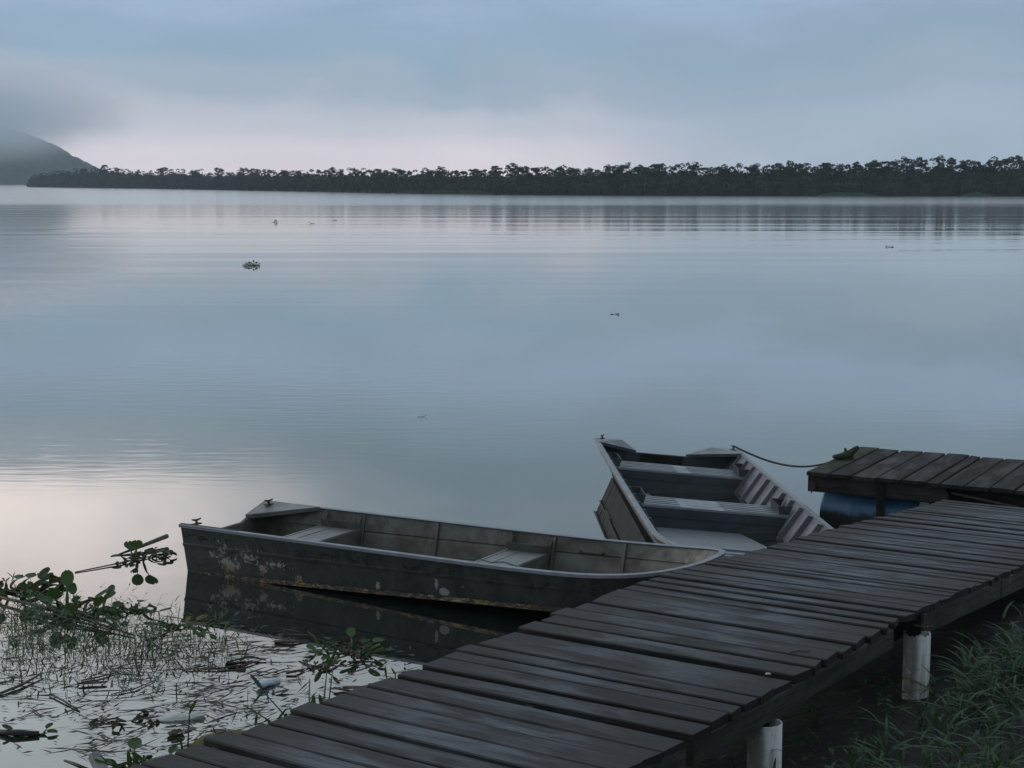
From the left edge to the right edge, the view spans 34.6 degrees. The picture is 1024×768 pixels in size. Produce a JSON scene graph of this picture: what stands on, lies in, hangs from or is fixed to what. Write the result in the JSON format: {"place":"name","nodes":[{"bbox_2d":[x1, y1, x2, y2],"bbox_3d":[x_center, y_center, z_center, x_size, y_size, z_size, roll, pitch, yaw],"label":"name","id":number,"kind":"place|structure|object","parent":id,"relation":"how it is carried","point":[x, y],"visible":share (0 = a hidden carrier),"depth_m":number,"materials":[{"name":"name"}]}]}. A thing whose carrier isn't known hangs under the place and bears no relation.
{"place":"outdoors","nodes":[
{"label":"outdoors","id":0,"kind":"place"},
{"bbox_2d":[0,126,105,184],"bbox_3d":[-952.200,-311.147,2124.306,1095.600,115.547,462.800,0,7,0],"label":"hill","id":1,"kind":"structure","parent":0,"point":[24,157],"depth_m":2057.75,"materials":[{"name":"green plant"}]},
{"bbox_2d":[0,185,1023,767],"bbox_3d":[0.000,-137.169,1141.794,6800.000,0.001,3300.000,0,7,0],"label":"water","id":2,"kind":"structure","parent":0,"point":[170,361],"depth_m":27.80,"materials":[{"name":"liquid"}]},
{"bbox_2d":[0,729,38,735],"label":"driftwood","id":3,"kind":"object","parent":2,"relation":"on","point":[17,732],"visible":1,"depth_m":9.55,"materials":[{"name":"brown wood"}]},
{"bbox_2d":[0,672,42,694],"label":"reed stem","id":4,"kind":"object","parent":2,"relation":"on","point":[17,686],"visible":1,"depth_m":10.46,"materials":[{"name":"plant"}]},
{"bbox_2d":[2,723,57,738],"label":"water hyacinth","id":5,"kind":"object","parent":2,"relation":"on","point":[9,727],"visible":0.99,"depth_m":9.60,"materials":[{"name":"green plant"}]},
{"bbox_2d":[0,567,75,598],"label":"water hyacinth","id":6,"kind":"object","parent":2,"relation":"on","point":[44,575],"visible":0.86,"depth_m":13.00,"materials":[{"name":"green plant"}]},
{"bbox_2d":[49,693,79,711],"bbox_3d":[-2.764,1.965,10.161,0.017,0.018,0.419,-6,9,-40],"label":"reed stem","id":7,"kind":"object","parent":2,"relation":"on","point":[63,700],"visible":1,"depth_m":10.18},
{"bbox_2d":[0,596,135,635],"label":"reed stem","id":8,"kind":"object","parent":2,"relation":"on","point":[33,604],"visible":0.67,"depth_m":12.18,"materials":[{"name":"plant"}]},
{"bbox_2d":[28,570,109,611],"bbox_3d":[-3.354,1.614,12.372,0.471,0.307,0.490,4,8,27],"label":"water hyacinth","id":9,"kind":"object","parent":2,"relation":"on","point":[66,577],"visible":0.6,"depth_m":12.49,"materials":[{"name":"green plant"}]},
{"bbox_2d":[27,608,111,630],"bbox_3d":[-3.247,1.720,12.015,0.922,0.035,0.024,5,9,35],"label":"reed stem","id":10,"kind":"object","parent":2,"relation":"on","point":[59,616],"visible":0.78,"depth_m":11.99,"materials":[{"name":"plant"}]},
{"bbox_2d":[63,759,87,767],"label":"driftwood","id":11,"kind":"object","parent":2,"relation":"on","point":[75,764],"visible":1,"depth_m":8.97,"materials":[{"name":"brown wood"}]},
{"bbox_2d":[30,583,132,621],"bbox_3d":[-3.199,1.657,12.239,0.796,0.253,0.777,0,7,0],"label":"water hyacinth","id":12,"kind":"object","parent":2,"relation":"on","point":[97,602],"visible":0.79,"depth_m":12.30,"materials":[{"name":"green plant"}]},
{"bbox_2d":[68,681,106,685],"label":"floating leaf","id":13,"kind":"object","parent":2,"relation":"on","point":[96,682],"visible":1,"depth_m":10.54,"materials":[{"name":"plant"}]},
{"bbox_2d":[88,751,107,767],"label":"pipe stub","id":14,"kind":"object","parent":2,"relation":"on","point":[95,755],"visible":0.97,"depth_m":8.87,"materials":[{"name":"plastic"}]},
{"bbox_2d":[81,672,116,680],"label":"reed stem","id":15,"kind":"object","parent":2,"relation":"on","point":[96,677],"visible":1,"depth_m":10.66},
{"bbox_2d":[101,756,119,767],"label":"grass stalk","id":16,"kind":"object","parent":2,"relation":"on","point":[115,764],"depth_m":8.90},
{"bbox_2d":[75,553,164,572],"bbox_3d":[-3.272,1.504,13.914,0.048,0.018,0.983,6,9,40],"label":"pole","id":17,"kind":"object","parent":2,"relation":"on","point":[111,564],"visible":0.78,"depth_m":13.79,"materials":[{"name":"wood"}]},
{"bbox_2d":[93,737,152,767],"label":"water hyacinth","id":18,"kind":"object","parent":2,"relation":"on","point":[134,743],"visible":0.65,"depth_m":9.19,"materials":[{"name":"green plant"}]},
{"bbox_2d":[90,710,160,729],"bbox_3d":[-2.300,2.025,9.783,0.388,0.100,0.278,-5,8,-34],"label":"water hyacinth","id":19,"kind":"object","parent":2,"relation":"on","point":[115,723],"visible":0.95,"depth_m":9.78,"materials":[{"name":"green plant"}]},
{"bbox_2d":[111,681,153,694],"bbox_3d":[-2.394,1.930,10.451,0.046,0.012,0.361,5,9,36],"label":"reed stem","id":20,"kind":"object","parent":2,"relation":"on","point":[132,688],"visible":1,"depth_m":10.40,"materials":[{"name":"plant"}]},
{"bbox_2d":[127,750,138,766],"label":"grass stalk","id":21,"kind":"object","parent":2,"relation":"on","point":[129,761],"depth_m":8.86,"materials":[{"name":"plant"}]},
{"bbox_2d":[96,600,170,614],"bbox_3d":[-2.834,1.719,12.268,0.434,0.169,0.534,-5,8,-33],"label":"water hyacinth","id":22,"kind":"object","parent":2,"relation":"on","point":[133,610],"visible":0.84,"depth_m":12.32,"materials":[{"name":"green plant"}]},
{"bbox_2d":[0,572,268,692],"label":"floating grass","id":23,"kind":"structure","parent":2,"relation":"on","point":[56,634],"depth_m":11.46,"materials":[{"name":"plant"}]},
{"bbox_2d":[111,540,172,562],"bbox_3d":[-3.167,1.436,14.012,0.445,0.268,0.469,2,7,14],"label":"water hyacinth","id":24,"kind":"object","parent":2,"relation":"on","point":[134,544],"visible":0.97,"depth_m":13.97,"materials":[{"name":"green plant"}]},
{"bbox_2d":[119,534,168,554],"bbox_3d":[-3.239,1.414,14.415,0.054,0.086,0.631,4,8,32],"label":"pole","id":25,"kind":"object","parent":2,"relation":"on","point":[160,538],"visible":0.68,"depth_m":14.49,"materials":[{"name":"wood"}]},
{"bbox_2d":[131,551,176,559],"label":"water hyacinth","id":26,"kind":"object","parent":2,"relation":"on","point":[164,556],"visible":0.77,"depth_m":14.12,"materials":[{"name":"green plant"}]},
{"bbox_2d":[132,745,177,763],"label":"water hyacinth","id":27,"kind":"object","parent":2,"relation":"on","point":[172,749],"visible":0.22,"depth_m":9.13,"materials":[{"name":"green plant"}]},
{"bbox_2d":[164,728,184,739],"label":"floating leaf","id":28,"kind":"object","parent":2,"relation":"on","point":[171,733],"visible":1,"depth_m":9.58,"materials":[{"name":"plant"}]},
{"bbox_2d":[144,613,207,634],"bbox_3d":[-2.403,1.734,11.851,0.464,0.104,0.384,0,7,0],"label":"water hyacinth","id":29,"kind":"object","parent":2,"relation":"on","point":[200,617],"visible":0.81,"depth_m":11.87,"materials":[{"name":"green plant"}]},
{"bbox_2d":[154,711,205,721],"bbox_3d":[-1.994,1.999,9.871,0.310,0.031,0.105,-5,12,-14],"label":"foam scrap","id":30,"kind":"object","parent":2,"relation":"on","point":[195,715],"visible":0.93,"depth_m":9.85,"materials":[{"name":"plastic"}]},
{"bbox_2d":[187,699,196,747],"bbox_3d":[-1.770,1.884,9.023,0.032,0.423,0.361,-3,7,-20],"label":"grass stalk","id":31,"kind":"object","parent":2,"relation":"on","point":[192,706],"depth_m":8.96,"materials":[{"name":"plant"}]},
{"bbox_2d":[176,618,229,628],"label":"water hyacinth","id":32,"kind":"object","parent":2,"relation":"on","point":[222,622],"visible":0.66,"depth_m":11.94,"materials":[{"name":"green plant"}]},
{"bbox_2d":[0,601,419,760],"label":"floating litter","id":33,"kind":"object","parent":2,"relation":"on","point":[186,705],"visible":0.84,"depth_m":10.42,"materials":[{"name":"plant"}]},
{"bbox_2d":[205,729,224,732],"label":"floating leaf","id":34,"kind":"object","parent":2,"relation":"on","point":[212,730],"visible":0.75,"depth_m":9.62,"materials":[{"name":"plant"}]},
{"bbox_2d":[189,730,243,746],"bbox_3d":[-1.608,2.039,9.232,0.500,0.160,0.320,-3,7,-20],"label":"mossy stone","id":35,"kind":"object","parent":2,"relation":"on","point":[199,741],"visible":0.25,"depth_m":9.20,"materials":[{"name":"stone"}]},
{"bbox_2d":[192,661,255,669],"bbox_3d":[-1.915,1.871,10.902,0.522,0.020,0.098,-3,8,-22],"label":"reed stem","id":36,"kind":"object","parent":2,"relation":"on","point":[234,666],"visible":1,"depth_m":10.87,"materials":[{"name":"plant"}]},
{"bbox_2d":[225,660,246,663],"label":"floating leaf","id":37,"kind":"object","parent":2,"relation":"on","point":[237,662],"visible":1,"depth_m":10.94,"materials":[{"name":"plant"}]},
{"bbox_2d":[227,655,265,661],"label":"reed stem","id":38,"kind":"object","parent":2,"relation":"on","point":[249,656],"visible":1,"depth_m":11.06,"materials":[{"name":"plant"}]},
{"bbox_2d":[244,260,259,265],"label":"water hyacinth","id":39,"kind":"object","parent":2,"relation":"on","point":[250,263],"visible":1,"depth_m":63.26,"materials":[{"name":"green plant"}]},
{"bbox_2d":[243,704,270,725],"bbox_3d":[-1.471,1.948,9.651,0.196,0.146,0.087,2,7,16],"label":"grass stalk","id":40,"kind":"object","parent":2,"relation":"on","point":[256,718],"depth_m":9.63,"materials":[{"name":"plant"}]},
{"bbox_2d":[250,674,284,714],"bbox_3d":[-1.464,1.869,9.803,0.211,0.264,0.106,0,7,0],"label":"grass stalk","id":41,"kind":"object","parent":2,"relation":"on","point":[256,681],"depth_m":9.81,"materials":[{"name":"plant"}]},
{"bbox_2d":[256,678,279,687],"bbox_3d":[-1.554,1.913,10.534,0.089,0.050,0.234,3,0,26],"label":"plastic bottle","id":42,"kind":"object","parent":2,"relation":"on","point":[269,682],"visible":0.93,"depth_m":10.49,"materials":[{"name":"plastic"}]},
{"bbox_2d":[278,707,287,718],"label":"grass stalk","id":43,"kind":"object","parent":2,"relation":"on","point":[281,715],"depth_m":9.64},
{"bbox_2d":[274,640,308,643],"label":"dry leaf","id":44,"kind":"object","parent":2,"relation":"on","point":[287,641],"visible":1,"depth_m":11.47,"materials":[{"name":"plant"}]},
{"bbox_2d":[286,668,303,673],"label":"reed stem","id":45,"kind":"object","parent":2,"relation":"on","point":[292,671],"visible":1,"depth_m":10.76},
{"bbox_2d":[308,679,315,701],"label":"grass stalk","id":46,"kind":"object","parent":2,"relation":"on","point":[309,692],"depth_m":9.76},
{"bbox_2d":[298,655,339,672],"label":"water hyacinth","id":47,"kind":"object","parent":2,"relation":"on","point":[323,657],"visible":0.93,"depth_m":10.92,"materials":[{"name":"green plant"}]},
{"bbox_2d":[318,659,340,670],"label":"reed stem","id":48,"kind":"object","parent":2,"relation":"on","point":[325,667],"visible":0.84,"depth_m":10.88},
{"bbox_2d":[323,651,335,700],"bbox_3d":[-1.107,1.776,9.821,0.034,0.443,0.278,-3,8,-23],"label":"grass stalk","id":49,"kind":"object","parent":2,"relation":"on","point":[330,661],"depth_m":9.75,"materials":[{"name":"plant"}]},
{"bbox_2d":[307,631,358,648],"bbox_3d":[-1.238,1.795,11.424,0.317,0.172,0.296,3,8,25],"label":"water hyacinth","id":50,"kind":"object","parent":2,"relation":"on","point":[345,637],"visible":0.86,"depth_m":11.43,"materials":[{"name":"green plant"}]},
{"bbox_2d":[329,667,337,698],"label":"grass stalk","id":51,"kind":"object","parent":2,"relation":"on","point":[331,683],"depth_m":9.91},
{"bbox_2d":[306,627,393,661],"bbox_3d":[-1.098,1.789,11.224,0.629,0.206,0.516,-7,10,-44],"label":"water hyacinth","id":52,"kind":"object","parent":2,"relation":"on","point":[351,632],"visible":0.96,"depth_m":11.25,"materials":[{"name":"green plant"}]},
{"bbox_2d":[337,686,366,688],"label":"floating leaf","id":53,"kind":"object","parent":2,"relation":"on","point":[349,687],"visible":0.63,"depth_m":10.43,"materials":[{"name":"plant"}]},
{"bbox_2d":[339,653,385,667],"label":"water hyacinth","id":54,"kind":"object","parent":2,"relation":"on","point":[363,660],"visible":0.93,"depth_m":10.99,"materials":[{"name":"green plant"}]},
{"bbox_2d":[179,498,725,612],"bbox_3d":[-0.488,1.421,12.897,4.530,0.661,1.203,4,8,30],"label":"aluminium boat","id":55,"kind":"object","parent":2,"relation":"on","point":[281,543],"visible":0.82,"depth_m":12.91,"materials":[{"name":"paint"}]},
{"bbox_2d":[466,558,519,566],"bbox_3d":[-0.098,1.374,12.646,0.535,0.026,0.144,5,9,36],"label":"cord","id":56,"kind":"object","parent":55,"relation":"on","point":[492,562],"visible":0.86,"depth_m":12.69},
{"bbox_2d":[594,434,833,556],"bbox_3d":[1.812,1.215,15.176,1.660,0.544,5.829,5,6,-3],"label":"aluminium boat","id":57,"kind":"object","parent":2,"relation":"on","point":[773,505],"visible":0.65,"depth_m":15.36,"materials":[{"name":"grey metal"}]},
{"bbox_2d":[733,445,825,467],"bbox_3d":[2.823,0.709,17.036,0.105,0.311,2.102,-3,8,-24],"label":"mooring rope","id":58,"kind":"object","parent":57,"relation":"attached to","point":[751,454],"visible":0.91,"depth_m":17.25,"materials":[{"name":"fabric"}]},
{"bbox_2d":[807,446,1023,525],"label":"floating dock","id":59,"kind":"object","parent":2,"relation":"on","point":[856,484],"visible":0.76,"depth_m":15.32,"materials":[{"name":"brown wood"}]},
{"bbox_2d":[0,0,1023,177],"label":"sky","id":60,"kind":"structure","parent":0,"point":[132,85],"materials":[{"name":"blue"}]},
{"bbox_2d":[31,186,1023,195],"bbox_3d":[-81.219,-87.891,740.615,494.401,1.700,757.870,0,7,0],"label":"shore","id":61,"kind":"structure","parent":0,"point":[689,194],"depth_m":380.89,"materials":[{"name":"plant"}]},
{"bbox_2d":[98,165,109,177],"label":"shore tree","id":62,"kind":"object","parent":61,"relation":"on","point":[102,170],"visible":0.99,"depth_m":871.72,"materials":[{"name":"green plant"}]},
{"bbox_2d":[156,167,167,175],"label":"shore tree","id":63,"kind":"object","parent":61,"relation":"on","point":[161,170],"visible":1,"depth_m":771.40,"materials":[{"name":"green plant"}]},
{"bbox_2d":[214,167,224,174],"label":"shore tree","id":64,"kind":"object","parent":61,"relation":"on","point":[217,168],"visible":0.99,"depth_m":676.19,"materials":[{"name":"green plant"}]},
{"bbox_2d":[247,168,258,176],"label":"shore tree","id":65,"kind":"object","parent":61,"relation":"on","point":[252,170],"visible":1,"depth_m":627.54,"materials":[{"name":"green plant"}]},
{"bbox_2d":[278,170,288,176],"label":"shore tree","id":66,"kind":"object","parent":61,"relation":"on","point":[283,174],"visible":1,"depth_m":589.28,"materials":[{"name":"green plant"}]},
{"bbox_2d":[372,169,381,177],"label":"shore tree","id":67,"kind":"object","parent":61,"relation":"on","point":[375,174],"visible":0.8,"depth_m":493.25,"materials":[{"name":"green plant"}]},
{"bbox_2d":[396,169,406,176],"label":"shore tree","id":68,"kind":"object","parent":61,"relation":"on","point":[399,170],"visible":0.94,"depth_m":474.31,"materials":[{"name":"green plant"}]},
{"bbox_2d":[423,169,432,175],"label":"shore tree","id":69,"kind":"object","parent":61,"relation":"on","point":[429,171],"visible":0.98,"depth_m":456.19,"materials":[{"name":"green plant"}]},
{"bbox_2d":[433,166,445,175],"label":"shore tree","id":70,"kind":"object","parent":61,"relation":"on","point":[440,169],"visible":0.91,"depth_m":453.70,"materials":[{"name":"green plant"}]},
{"bbox_2d":[488,166,501,175],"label":"shore tree","id":71,"kind":"object","parent":61,"relation":"on","point":[491,171],"visible":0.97,"depth_m":425.08,"materials":[{"name":"green plant"}]},
{"bbox_2d":[505,163,518,177],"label":"shore tree","id":72,"kind":"object","parent":61,"relation":"on","point":[512,170],"visible":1,"depth_m":415.40,"materials":[{"name":"green plant"}]},
{"bbox_2d":[517,166,528,175],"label":"shore tree","id":73,"kind":"object","parent":61,"relation":"on","point":[522,170],"visible":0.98,"depth_m":414.94,"materials":[{"name":"green plant"}]},
{"bbox_2d":[26,156,1023,193],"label":"thicket","id":74,"kind":"object","parent":61,"relation":"on","point":[482,175],"visible":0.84,"depth_m":395.81,"materials":[{"name":"green plant"}]},
{"bbox_2d":[26,166,1023,195],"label":"thicket heart","id":75,"kind":"object","parent":61,"relation":"on","point":[795,189],"visible":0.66,"depth_m":390.29,"materials":[{"name":"green plant"}]},
{"bbox_2d":[533,167,541,176],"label":"shore tree","id":76,"kind":"object","parent":61,"relation":"on","point":[537,169],"visible":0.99,"depth_m":411.05,"materials":[{"name":"green plant"}]},
{"bbox_2d":[554,167,565,176],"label":"shore tree","id":77,"kind":"object","parent":61,"relation":"on","point":[561,169],"visible":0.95,"depth_m":406.24,"materials":[{"name":"green plant"}]},
{"bbox_2d":[566,168,580,177],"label":"shore tree","id":78,"kind":"object","parent":61,"relation":"on","point":[571,170],"visible":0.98,"depth_m":403.02,"materials":[{"name":"green plant"}]},
{"bbox_2d":[605,167,615,177],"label":"shore tree","id":79,"kind":"object","parent":61,"relation":"on","point":[608,171],"visible":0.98,"depth_m":397.35,"materials":[{"name":"green plant"}]},
{"bbox_2d":[610,166,622,176],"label":"shore tree","id":80,"kind":"object","parent":61,"relation":"on","point":[616,169],"visible":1,"depth_m":397.44,"materials":[{"name":"green plant"}]},
{"bbox_2d":[633,164,648,175],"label":"shore tree","id":81,"kind":"object","parent":61,"relation":"on","point":[639,168],"visible":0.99,"depth_m":391.55,"materials":[{"name":"green plant"}]},
{"bbox_2d":[650,164,660,172],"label":"shore tree","id":82,"kind":"object","parent":61,"relation":"on","point":[656,169],"visible":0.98,"depth_m":391.27,"materials":[{"name":"green plant"}]},
{"bbox_2d":[657,163,667,174],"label":"shore tree","id":83,"kind":"object","parent":61,"relation":"on","point":[662,166],"visible":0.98,"depth_m":390.49,"materials":[{"name":"green plant"}]},
{"bbox_2d":[687,164,699,171],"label":"shore tree","id":84,"kind":"object","parent":61,"relation":"on","point":[695,168],"visible":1,"depth_m":389.38,"materials":[{"name":"green plant"}]},
{"bbox_2d":[718,166,730,176],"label":"shore tree","id":85,"kind":"object","parent":61,"relation":"on","point":[722,172],"visible":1,"depth_m":386.42,"materials":[{"name":"green plant"}]},
{"bbox_2d":[769,165,782,174],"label":"shore tree","id":86,"kind":"object","parent":61,"relation":"on","point":[773,167],"visible":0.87,"depth_m":383.47,"materials":[{"name":"green plant"}]},
{"bbox_2d":[783,165,796,175],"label":"shore tree","id":87,"kind":"object","parent":61,"relation":"on","point":[788,168],"visible":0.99,"depth_m":379.84,"materials":[{"name":"green plant"}]},
{"bbox_2d":[817,162,829,174],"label":"shore tree","id":88,"kind":"object","parent":61,"relation":"on","point":[820,167],"visible":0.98,"depth_m":379.19,"materials":[{"name":"green plant"}]},
{"bbox_2d":[820,162,835,173],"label":"shore tree","id":89,"kind":"object","parent":61,"relation":"on","point":[829,169],"visible":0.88,"depth_m":379.75,"materials":[{"name":"green plant"}]},
{"bbox_2d":[835,165,845,174],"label":"shore tree","id":90,"kind":"object","parent":61,"relation":"on","point":[841,169],"visible":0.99,"depth_m":381.12,"materials":[{"name":"green plant"}]},
{"bbox_2d":[850,164,863,171],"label":"shore tree","id":91,"kind":"object","parent":61,"relation":"on","point":[857,167],"visible":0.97,"depth_m":379.60,"materials":[{"name":"green plant"}]},
{"bbox_2d":[865,161,880,172],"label":"shore tree","id":92,"kind":"object","parent":61,"relation":"on","point":[872,165],"visible":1,"depth_m":377.69,"materials":[{"name":"green plant"}]},
{"bbox_2d":[877,161,895,172],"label":"shore tree","id":93,"kind":"object","parent":61,"relation":"on","point":[884,167],"visible":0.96,"depth_m":379.04,"materials":[{"name":"green plant"}]},
{"bbox_2d":[894,156,911,173],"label":"shore tree","id":94,"kind":"object","parent":61,"relation":"on","point":[905,159],"visible":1,"depth_m":376.25,"materials":[{"name":"green plant"}]},
{"bbox_2d":[906,159,918,173],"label":"shore tree","id":95,"kind":"object","parent":61,"relation":"on","point":[910,167],"visible":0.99,"depth_m":375.95,"materials":[{"name":"green plant"}]},
{"bbox_2d":[913,157,928,168],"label":"shore tree","id":96,"kind":"object","parent":61,"relation":"on","point":[922,161],"visible":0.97,"depth_m":378.35,"materials":[{"name":"green plant"}]},
{"bbox_2d":[934,155,948,168],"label":"shore tree","id":97,"kind":"object","parent":61,"relation":"on","point":[939,157],"visible":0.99,"depth_m":376.22,"materials":[{"name":"green plant"}]},
{"bbox_2d":[946,157,958,172],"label":"shore tree","id":98,"kind":"object","parent":61,"relation":"on","point":[951,159],"visible":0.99,"depth_m":376.00,"materials":[{"name":"green plant"}]},
{"bbox_2d":[956,160,970,169],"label":"shore tree","id":99,"kind":"object","parent":61,"relation":"on","point":[963,162],"visible":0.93,"depth_m":378.36,"materials":[{"name":"green plant"}]},
{"bbox_2d":[974,164,988,171],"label":"shore tree","id":100,"kind":"object","parent":61,"relation":"on","point":[979,166],"visible":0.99,"depth_m":375.62,"materials":[{"name":"green plant"}]},
{"bbox_2d":[992,159,1008,171],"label":"shore tree","id":101,"kind":"object","parent":61,"relation":"on","point":[996,164],"visible":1,"depth_m":375.48,"materials":[{"name":"green plant"}]},
{"bbox_2d":[1005,155,1022,170],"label":"shore tree","id":102,"kind":"object","parent":61,"relation":"on","point":[1012,161],"visible":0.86,"depth_m":377.87,"materials":[{"name":"green plant"}]},
{"bbox_2d":[686,588,1023,767],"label":"bank","id":103,"kind":"structure","parent":0,"point":[992,612],"depth_m":8.96,"materials":[{"name":"plant"}]},
{"bbox_2d":[128,581,933,767],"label":"walkway","id":104,"kind":"structure","parent":103,"relation":"on","point":[645,674],"depth_m":7.62,"materials":[{"name":"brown wood"}]},
{"bbox_2d":[648,500,1023,631],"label":"gangway","id":105,"kind":"object","parent":103,"relation":"on","point":[938,564],"visible":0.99,"depth_m":10.59,"materials":[{"name":"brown wood"}]},
{"bbox_2d":[700,636,1023,767],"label":"creeping weed","id":106,"kind":"object","parent":103,"relation":"on","point":[798,738],"visible":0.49,"depth_m":8.77,"materials":[{"name":"green plant"}]},
{"bbox_2d":[773,601,1023,767],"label":"bank grass","id":107,"kind":"structure","parent":0,"point":[1005,658],"depth_m":8.26,"materials":[{"name":"plant"}]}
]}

